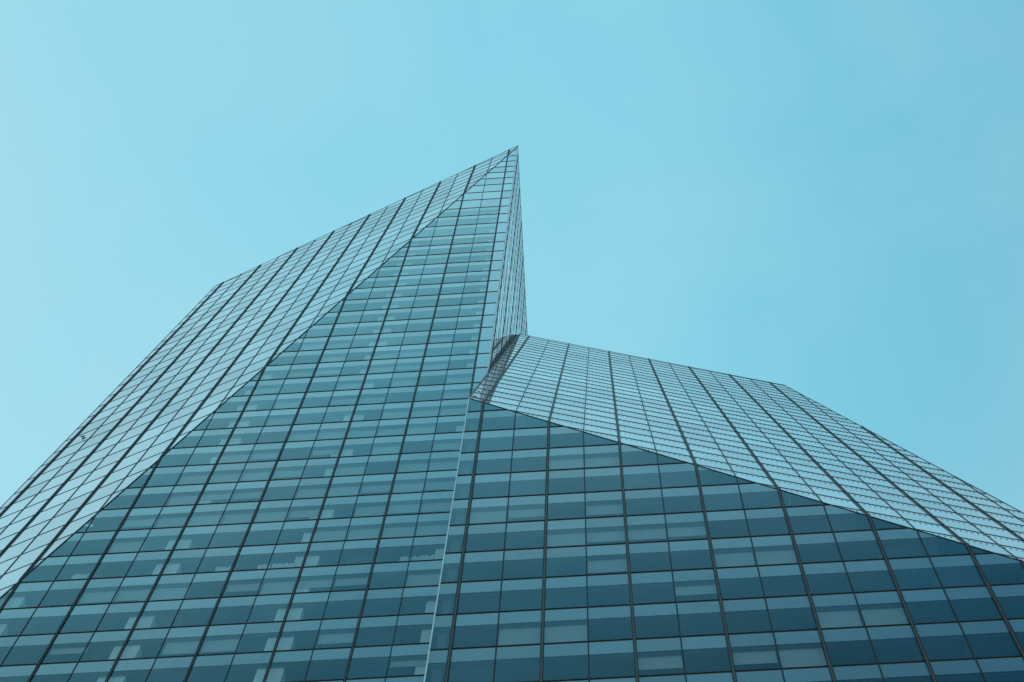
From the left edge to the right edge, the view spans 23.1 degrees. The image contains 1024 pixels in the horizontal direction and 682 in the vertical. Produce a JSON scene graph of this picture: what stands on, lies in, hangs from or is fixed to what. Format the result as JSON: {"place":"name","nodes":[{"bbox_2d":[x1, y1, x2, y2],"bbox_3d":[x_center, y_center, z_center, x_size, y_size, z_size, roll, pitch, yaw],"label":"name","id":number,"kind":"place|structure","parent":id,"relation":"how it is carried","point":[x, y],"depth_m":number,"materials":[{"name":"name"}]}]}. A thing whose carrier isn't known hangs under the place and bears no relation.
{"place":"outdoors","nodes":[
{"label":"outdoors","id":0,"kind":"place"},
{"bbox_2d":[0,145,1023,681],"bbox_3d":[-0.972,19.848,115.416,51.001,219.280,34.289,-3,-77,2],"label":"office tower","id":1,"kind":"structure","parent":0,"point":[394,443],"depth_m":107.22,"materials":[{"name":"blue glass"}]},
{"bbox_2d":[14,634,54,645],"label":"window","id":2,"kind":"structure","parent":1,"relation":"in","point":[29,639],"depth_m":98.21,"materials":[{"name":"blue glass"}]},
{"bbox_2d":[32,606,70,616],"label":"window","id":3,"kind":"structure","parent":1,"relation":"in","point":[59,610],"depth_m":101.54,"materials":[{"name":"blue glass"}]},
{"bbox_2d":[49,632,93,654],"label":"window","id":4,"kind":"structure","parent":1,"relation":"in","point":[82,637],"depth_m":97.83,"materials":[{"name":"blue glass"}]},
{"bbox_2d":[70,604,108,614],"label":"window","id":5,"kind":"structure","parent":1,"relation":"in","point":[96,608],"depth_m":101.48,"materials":[{"name":"blue glass"}]},
{"bbox_2d":[90,630,129,641],"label":"window","id":6,"kind":"structure","parent":1,"relation":"in","point":[119,635],"depth_m":98.10,"materials":[{"name":"blue glass"}]},
{"bbox_2d":[106,602,144,612],"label":"window","id":7,"kind":"structure","parent":1,"relation":"in","point":[133,606],"depth_m":101.43,"materials":[{"name":"blue glass"}]},
{"bbox_2d":[129,628,168,639],"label":"window","id":8,"kind":"structure","parent":1,"relation":"in","point":[156,633],"depth_m":98.04,"materials":[{"name":"blue glass"}]},
{"bbox_2d":[143,600,181,610],"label":"window","id":9,"kind":"structure","parent":1,"relation":"in","point":[169,604],"depth_m":101.38,"materials":[{"name":"blue glass"}]},
{"bbox_2d":[152,656,193,668],"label":"window","id":10,"kind":"structure","parent":1,"relation":"in","point":[167,662],"depth_m":94.66,"materials":[{"name":"blue glass"}]},
{"bbox_2d":[162,626,205,654],"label":"window","id":11,"kind":"structure","parent":1,"relation":"in","point":[174,647],"depth_m":97.38,"materials":[{"name":"blue glass"}]},
{"bbox_2d":[180,598,217,608],"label":"window","id":12,"kind":"structure","parent":1,"relation":"in","point":[206,602],"depth_m":101.33,"materials":[{"name":"blue glass"}]},
{"bbox_2d":[192,654,233,666],"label":"window","id":13,"kind":"structure","parent":1,"relation":"in","point":[223,659],"depth_m":94.59,"materials":[{"name":"blue glass"}]},
{"bbox_2d":[200,624,244,652],"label":"window","id":14,"kind":"structure","parent":1,"relation":"in","point":[230,644],"depth_m":97.30,"materials":[{"name":"blue glass"}]},
{"bbox_2d":[217,596,255,606],"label":"window","id":15,"kind":"structure","parent":1,"relation":"in","point":[243,600],"depth_m":101.27,"materials":[{"name":"blue glass"}]},
{"bbox_2d":[231,652,271,664],"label":"window","id":16,"kind":"structure","parent":1,"relation":"in","point":[261,657],"depth_m":94.54,"materials":[{"name":"blue glass"}]},
{"bbox_2d":[243,622,281,633],"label":"window","id":17,"kind":"structure","parent":1,"relation":"in","point":[270,626],"depth_m":97.90,"materials":[{"name":"blue glass"}]},
{"bbox_2d":[254,594,291,604],"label":"window","id":18,"kind":"structure","parent":1,"relation":"in","point":[280,598],"depth_m":101.23,"materials":[{"name":"blue glass"}]},
{"bbox_2d":[272,650,312,662],"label":"window","id":19,"kind":"structure","parent":1,"relation":"in","point":[298,655],"depth_m":94.49,"materials":[{"name":"blue glass"}]},
{"bbox_2d":[282,620,320,631],"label":"window","id":20,"kind":"structure","parent":1,"relation":"in","point":[305,625],"depth_m":97.83,"materials":[{"name":"blue glass"}]},
{"bbox_2d":[292,592,328,602],"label":"window","id":21,"kind":"structure","parent":1,"relation":"in","point":[317,596],"depth_m":101.16,"materials":[{"name":"blue glass"}]},
{"bbox_2d":[311,648,350,659],"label":"window","id":22,"kind":"structure","parent":1,"relation":"in","point":[335,653],"depth_m":94.43,"materials":[{"name":"blue glass"}]},
{"bbox_2d":[318,618,357,643],"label":"window","id":23,"kind":"structure","parent":1,"relation":"in","point":[342,623],"depth_m":97.26,"materials":[{"name":"blue glass"}]},
{"bbox_2d":[328,590,364,600],"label":"window","id":24,"kind":"structure","parent":1,"relation":"in","point":[354,594],"depth_m":101.11,"materials":[{"name":"blue glass"}]},
{"bbox_2d":[352,645,391,657],"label":"window","id":25,"kind":"structure","parent":1,"relation":"in","point":[373,651],"depth_m":94.38,"materials":[{"name":"blue glass"}]},
{"bbox_2d":[359,615,397,627],"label":"window","id":26,"kind":"structure","parent":1,"relation":"in","point":[379,621],"depth_m":97.73,"materials":[{"name":"blue glass"}]},
{"bbox_2d":[366,588,402,598],"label":"window","id":27,"kind":"structure","parent":1,"relation":"in","point":[390,592],"depth_m":101.06,"materials":[{"name":"blue glass"}]},
{"bbox_2d":[372,562,407,572],"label":"window","id":28,"kind":"structure","parent":1,"relation":"in","point":[396,566],"depth_m":104.37,"materials":[{"name":"blue glass"}]},
{"bbox_2d":[390,643,429,667],"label":"window","id":29,"kind":"structure","parent":1,"relation":"in","point":[410,649],"depth_m":94.01,"materials":[{"name":"blue glass"}]},
{"bbox_2d":[397,614,433,625],"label":"window","id":30,"kind":"structure","parent":1,"relation":"in","point":[416,619],"depth_m":97.68,"materials":[{"name":"blue glass"}]},
{"bbox_2d":[402,586,438,596],"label":"window","id":31,"kind":"structure","parent":1,"relation":"in","point":[427,590],"depth_m":101.01,"materials":[{"name":"blue glass"}]},
{"bbox_2d":[406,560,442,586],"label":"window","id":32,"kind":"structure","parent":1,"relation":"in","point":[421,579],"depth_m":103.63,"materials":[{"name":"blue glass"}]},
{"bbox_2d":[451,647,494,661],"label":"window","id":33,"kind":"structure","parent":1,"relation":"in","point":[485,653],"depth_m":81.08,"materials":[{"name":"blue glass"}]},
{"bbox_2d":[455,612,497,625],"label":"window","id":34,"kind":"structure","parent":1,"relation":"in","point":[475,618],"depth_m":84.44,"materials":[{"name":"blue glass"}]},
{"bbox_2d":[460,580,500,592],"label":"window","id":35,"kind":"structure","parent":1,"relation":"in","point":[477,586],"depth_m":87.80,"materials":[{"name":"blue glass"}]},
{"bbox_2d":[464,550,502,562],"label":"window","id":36,"kind":"structure","parent":1,"relation":"in","point":[485,555],"depth_m":91.14,"materials":[{"name":"blue glass"}]},
{"bbox_2d":[467,523,505,533],"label":"window","id":37,"kind":"structure","parent":1,"relation":"in","point":[494,527],"depth_m":94.49,"materials":[{"name":"blue glass"}]},
{"bbox_2d":[469,497,507,523],"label":"window","id":38,"kind":"structure","parent":1,"relation":"in","point":[491,516],"depth_m":97.14,"materials":[{"name":"blue glass"}]},
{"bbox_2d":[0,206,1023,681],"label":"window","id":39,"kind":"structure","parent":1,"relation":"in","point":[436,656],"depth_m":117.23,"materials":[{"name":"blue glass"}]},
{"bbox_2d":[496,644,539,658],"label":"window","id":40,"kind":"structure","parent":1,"relation":"in","point":[522,651],"depth_m":81.02,"materials":[{"name":"blue glass"}]},
{"bbox_2d":[498,610,540,644],"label":"window","id":41,"kind":"structure","parent":1,"relation":"in","point":[518,635],"depth_m":83.64,"materials":[{"name":"blue glass"}]},
{"bbox_2d":[502,578,541,590],"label":"window","id":42,"kind":"structure","parent":1,"relation":"in","point":[532,583],"depth_m":87.74,"materials":[{"name":"blue glass"}]},
{"bbox_2d":[504,548,542,559],"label":"window","id":43,"kind":"structure","parent":1,"relation":"in","point":[519,554],"depth_m":91.07,"materials":[{"name":"blue glass"}]},
{"bbox_2d":[506,521,543,531],"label":"window","id":44,"kind":"structure","parent":1,"relation":"in","point":[531,525],"depth_m":94.43,"materials":[{"name":"blue glass"}]},
{"bbox_2d":[508,495,544,517],"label":"window","id":45,"kind":"structure","parent":1,"relation":"in","point":[535,499],"depth_m":97.28,"materials":[{"name":"blue glass"}]},
{"bbox_2d":[544,607,586,642],"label":"window","id":46,"kind":"structure","parent":1,"relation":"in","point":[574,632],"depth_m":83.55,"materials":[{"name":"blue glass"}]},
{"bbox_2d":[544,642,587,656],"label":"window","id":47,"kind":"structure","parent":1,"relation":"in","point":[579,648],"depth_m":80.98,"materials":[{"name":"blue glass"}]},
{"bbox_2d":[546,575,585,587],"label":"window","id":48,"kind":"structure","parent":1,"relation":"in","point":[569,581],"depth_m":87.69,"materials":[{"name":"blue glass"}]},
{"bbox_2d":[546,546,585,557],"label":"window","id":49,"kind":"structure","parent":1,"relation":"in","point":[574,551],"depth_m":91.03,"materials":[{"name":"blue glass"}]},
{"bbox_2d":[547,518,584,546],"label":"window","id":50,"kind":"structure","parent":1,"relation":"in","point":[553,540],"depth_m":93.67,"materials":[{"name":"blue glass"}]},
{"bbox_2d":[548,493,583,502],"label":"window","id":51,"kind":"structure","parent":1,"relation":"in","point":[571,497],"depth_m":97.74,"materials":[{"name":"blue glass"}]},
{"bbox_2d":[586,491,622,515],"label":"window","id":52,"kind":"structure","parent":1,"relation":"in","point":[607,495],"depth_m":97.09,"materials":[{"name":"blue glass"}]},
{"bbox_2d":[586,516,624,542],"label":"window","id":53,"kind":"structure","parent":1,"relation":"in","point":[608,536],"depth_m":93.72,"materials":[{"name":"blue glass"}]},
{"bbox_2d":[587,544,626,572],"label":"window","id":54,"kind":"structure","parent":1,"relation":"in","point":[617,565],"depth_m":90.30,"materials":[{"name":"blue glass"}]},
{"bbox_2d":[587,573,627,585],"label":"window","id":55,"kind":"structure","parent":1,"relation":"in","point":[606,579],"depth_m":87.65,"materials":[{"name":"blue glass"}]},
{"bbox_2d":[588,605,630,618],"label":"window","id":56,"kind":"structure","parent":1,"relation":"in","point":[624,610],"depth_m":84.27,"materials":[{"name":"blue glass"}]},
{"bbox_2d":[589,640,632,654],"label":"window","id":57,"kind":"structure","parent":1,"relation":"in","point":[616,646],"depth_m":80.92,"materials":[{"name":"blue glass"}]},
{"bbox_2d":[625,488,661,498],"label":"window","id":58,"kind":"structure","parent":1,"relation":"in","point":[643,493],"depth_m":97.64,"materials":[{"name":"blue glass"}]},
{"bbox_2d":[627,514,665,539],"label":"window","id":59,"kind":"structure","parent":1,"relation":"in","point":[644,534],"depth_m":93.67,"materials":[{"name":"blue glass"}]},
{"bbox_2d":[629,541,668,552],"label":"window","id":60,"kind":"structure","parent":1,"relation":"in","point":[647,547],"depth_m":90.92,"materials":[{"name":"blue glass"}]},
{"bbox_2d":[631,571,672,583],"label":"window","id":61,"kind":"structure","parent":1,"relation":"in","point":[661,576],"depth_m":87.56,"materials":[{"name":"blue glass"}]},
{"bbox_2d":[634,603,676,616],"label":"window","id":62,"kind":"structure","parent":1,"relation":"in","point":[661,608],"depth_m":84.23,"materials":[{"name":"blue glass"}]},
{"bbox_2d":[636,637,682,669],"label":"window","id":63,"kind":"structure","parent":1,"relation":"in","point":[672,643],"depth_m":80.31,"materials":[{"name":"blue glass"}]},
{"bbox_2d":[662,486,699,496],"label":"window","id":64,"kind":"structure","parent":1,"relation":"in","point":[679,491],"depth_m":97.59,"materials":[{"name":"blue glass"}]},
{"bbox_2d":[665,512,706,536],"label":"window","id":65,"kind":"structure","parent":1,"relation":"in","point":[694,516],"depth_m":93.64,"materials":[{"name":"blue glass"}]},
{"bbox_2d":[669,539,708,550],"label":"window","id":66,"kind":"structure","parent":1,"relation":"in","point":[702,544],"depth_m":90.87,"materials":[{"name":"blue glass"}]},
{"bbox_2d":[673,569,716,595],"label":"window","id":67,"kind":"structure","parent":1,"relation":"in","point":[698,574],"depth_m":87.03,"materials":[{"name":"blue glass"}]},
{"bbox_2d":[677,600,720,613],"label":"window","id":68,"kind":"structure","parent":1,"relation":"in","point":[698,606],"depth_m":84.17,"materials":[{"name":"blue glass"}]},
{"bbox_2d":[681,635,726,649],"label":"window","id":69,"kind":"structure","parent":1,"relation":"in","point":[710,641],"depth_m":80.83,"materials":[{"name":"blue glass"}]},
{"bbox_2d":[701,484,738,494],"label":"window","id":70,"kind":"structure","parent":1,"relation":"in","point":[733,488],"depth_m":97.54,"materials":[{"name":"blue glass"}]},
{"bbox_2d":[706,510,744,520],"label":"window","id":71,"kind":"structure","parent":1,"relation":"in","point":[730,514],"depth_m":94.17,"materials":[{"name":"blue glass"}]},
{"bbox_2d":[711,537,754,566],"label":"window","id":72,"kind":"structure","parent":1,"relation":"in","point":[746,558],"depth_m":90.10,"materials":[{"name":"blue glass"}]},
{"bbox_2d":[717,566,758,578],"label":"window","id":73,"kind":"structure","parent":1,"relation":"in","point":[735,572],"depth_m":87.47,"materials":[{"name":"blue glass"}]},
{"bbox_2d":[723,598,766,611],"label":"window","id":74,"kind":"structure","parent":1,"relation":"in","point":[754,603],"depth_m":84.13,"materials":[{"name":"blue glass"}]},
{"bbox_2d":[729,632,777,664],"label":"window","id":75,"kind":"structure","parent":1,"relation":"in","point":[766,638],"depth_m":80.22,"materials":[{"name":"blue glass"}]},
{"bbox_2d":[739,483,776,492],"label":"window","id":76,"kind":"structure","parent":1,"relation":"in","point":[751,487],"depth_m":97.38,"materials":[{"name":"blue glass"}]},
{"bbox_2d":[745,508,784,518],"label":"window","id":77,"kind":"structure","parent":1,"relation":"in","point":[766,512],"depth_m":94.10,"materials":[{"name":"blue glass"}]},
{"bbox_2d":[751,535,797,564],"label":"window","id":78,"kind":"structure","parent":1,"relation":"in","point":[782,556],"depth_m":90.01,"materials":[{"name":"blue glass"}]},
{"bbox_2d":[758,564,800,576],"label":"window","id":79,"kind":"structure","parent":1,"relation":"in","point":[790,569],"depth_m":87.41,"materials":[{"name":"blue glass"}]},
{"bbox_2d":[766,595,810,608],"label":"window","id":80,"kind":"structure","parent":1,"relation":"in","point":[791,601],"depth_m":84.07,"materials":[{"name":"blue glass"}]},
{"bbox_2d":[774,630,826,667],"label":"window","id":81,"kind":"structure","parent":1,"relation":"in","point":[814,656],"depth_m":79.92,"materials":[{"name":"blue glass"}]},
{"bbox_2d":[786,505,825,516],"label":"window","id":82,"kind":"structure","parent":1,"relation":"in","point":[802,510],"depth_m":94.06,"materials":[{"name":"blue glass"}]},
{"bbox_2d":[794,532,834,543],"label":"window","id":83,"kind":"structure","parent":1,"relation":"in","point":[811,538],"depth_m":90.72,"materials":[{"name":"blue glass"}]},
{"bbox_2d":[803,562,845,573],"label":"window","id":84,"kind":"structure","parent":1,"relation":"in","point":[827,567],"depth_m":87.35,"materials":[{"name":"blue glass"}]},
{"bbox_2d":[812,593,861,627],"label":"window","id":85,"kind":"structure","parent":1,"relation":"in","point":[851,618],"depth_m":83.26,"materials":[{"name":"blue glass"}]},
{"bbox_2d":[822,627,868,641],"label":"window","id":86,"kind":"structure","parent":1,"relation":"in","point":[859,633],"depth_m":80.67,"materials":[{"name":"blue glass"}]},
{"bbox_2d":[834,530,875,541],"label":"window","id":87,"kind":"structure","parent":1,"relation":"in","point":[866,535],"depth_m":90.65,"materials":[{"name":"blue glass"}]},
{"bbox_2d":[844,559,887,571],"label":"window","id":88,"kind":"structure","parent":1,"relation":"in","point":[863,565],"depth_m":87.31,"materials":[{"name":"blue glass"}]},
{"bbox_2d":[855,591,907,625],"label":"window","id":89,"kind":"structure","parent":1,"relation":"in","point":[891,615],"depth_m":83.19,"materials":[{"name":"blue glass"}]},
{"bbox_2d":[867,625,914,638],"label":"window","id":90,"kind":"structure","parent":1,"relation":"in","point":[897,631],"depth_m":80.61,"materials":[{"name":"blue glass"}]},
{"bbox_2d":[877,528,918,539],"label":"window","id":91,"kind":"structure","parent":1,"relation":"in","point":[903,533],"depth_m":90.59,"materials":[{"name":"blue glass"}]},
{"bbox_2d":[880,662,929,677],"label":"window","id":92,"kind":"structure","parent":1,"relation":"in","point":[910,668],"depth_m":77.26,"materials":[{"name":"blue glass"}]},
{"bbox_2d":[888,557,932,569],"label":"window","id":93,"kind":"structure","parent":1,"relation":"in","point":[919,562],"depth_m":87.24,"materials":[{"name":"blue glass"}]},
{"bbox_2d":[901,588,946,601],"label":"window","id":94,"kind":"structure","parent":1,"relation":"in","point":[921,594],"depth_m":83.90,"materials":[{"name":"blue glass"}]},
{"bbox_2d":[915,622,962,636],"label":"window","id":95,"kind":"structure","parent":1,"relation":"in","point":[953,628],"depth_m":80.55,"materials":[{"name":"blue glass"}]},
{"bbox_2d":[930,555,974,566],"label":"window","id":96,"kind":"structure","parent":1,"relation":"in","point":[955,560],"depth_m":87.20,"materials":[{"name":"blue glass"}]},
{"bbox_2d":[930,659,980,674],"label":"window","id":97,"kind":"structure","parent":1,"relation":"in","point":[966,665],"depth_m":77.20,"materials":[{"name":"blue glass"}]},
{"bbox_2d":[944,586,990,599],"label":"window","id":98,"kind":"structure","parent":1,"relation":"in","point":[976,591],"depth_m":83.86,"materials":[{"name":"blue glass"}]},
{"bbox_2d":[960,620,1008,633],"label":"window","id":99,"kind":"structure","parent":1,"relation":"in","point":[990,626],"depth_m":80.51,"materials":[{"name":"blue glass"}]},
{"bbox_2d":[974,553,1019,564],"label":"window","id":100,"kind":"structure","parent":1,"relation":"in","point":[992,558],"depth_m":87.05,"materials":[{"name":"blue glass"}]},
{"bbox_2d":[977,656,1023,671],"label":"window","id":101,"kind":"structure","parent":1,"relation":"in","point":[1004,663],"depth_m":77.18,"materials":[{"name":"blue glass"}]},
{"bbox_2d":[991,584,1023,596],"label":"window","id":102,"kind":"structure","parent":1,"relation":"in","point":[1013,589],"depth_m":83.84,"materials":[{"name":"blue glass"}]},
{"bbox_2d":[0,0,1023,512],"label":"sky","id":103,"kind":"structure","parent":0,"point":[822,200],"materials":[{"name":"blue"}]}
]}

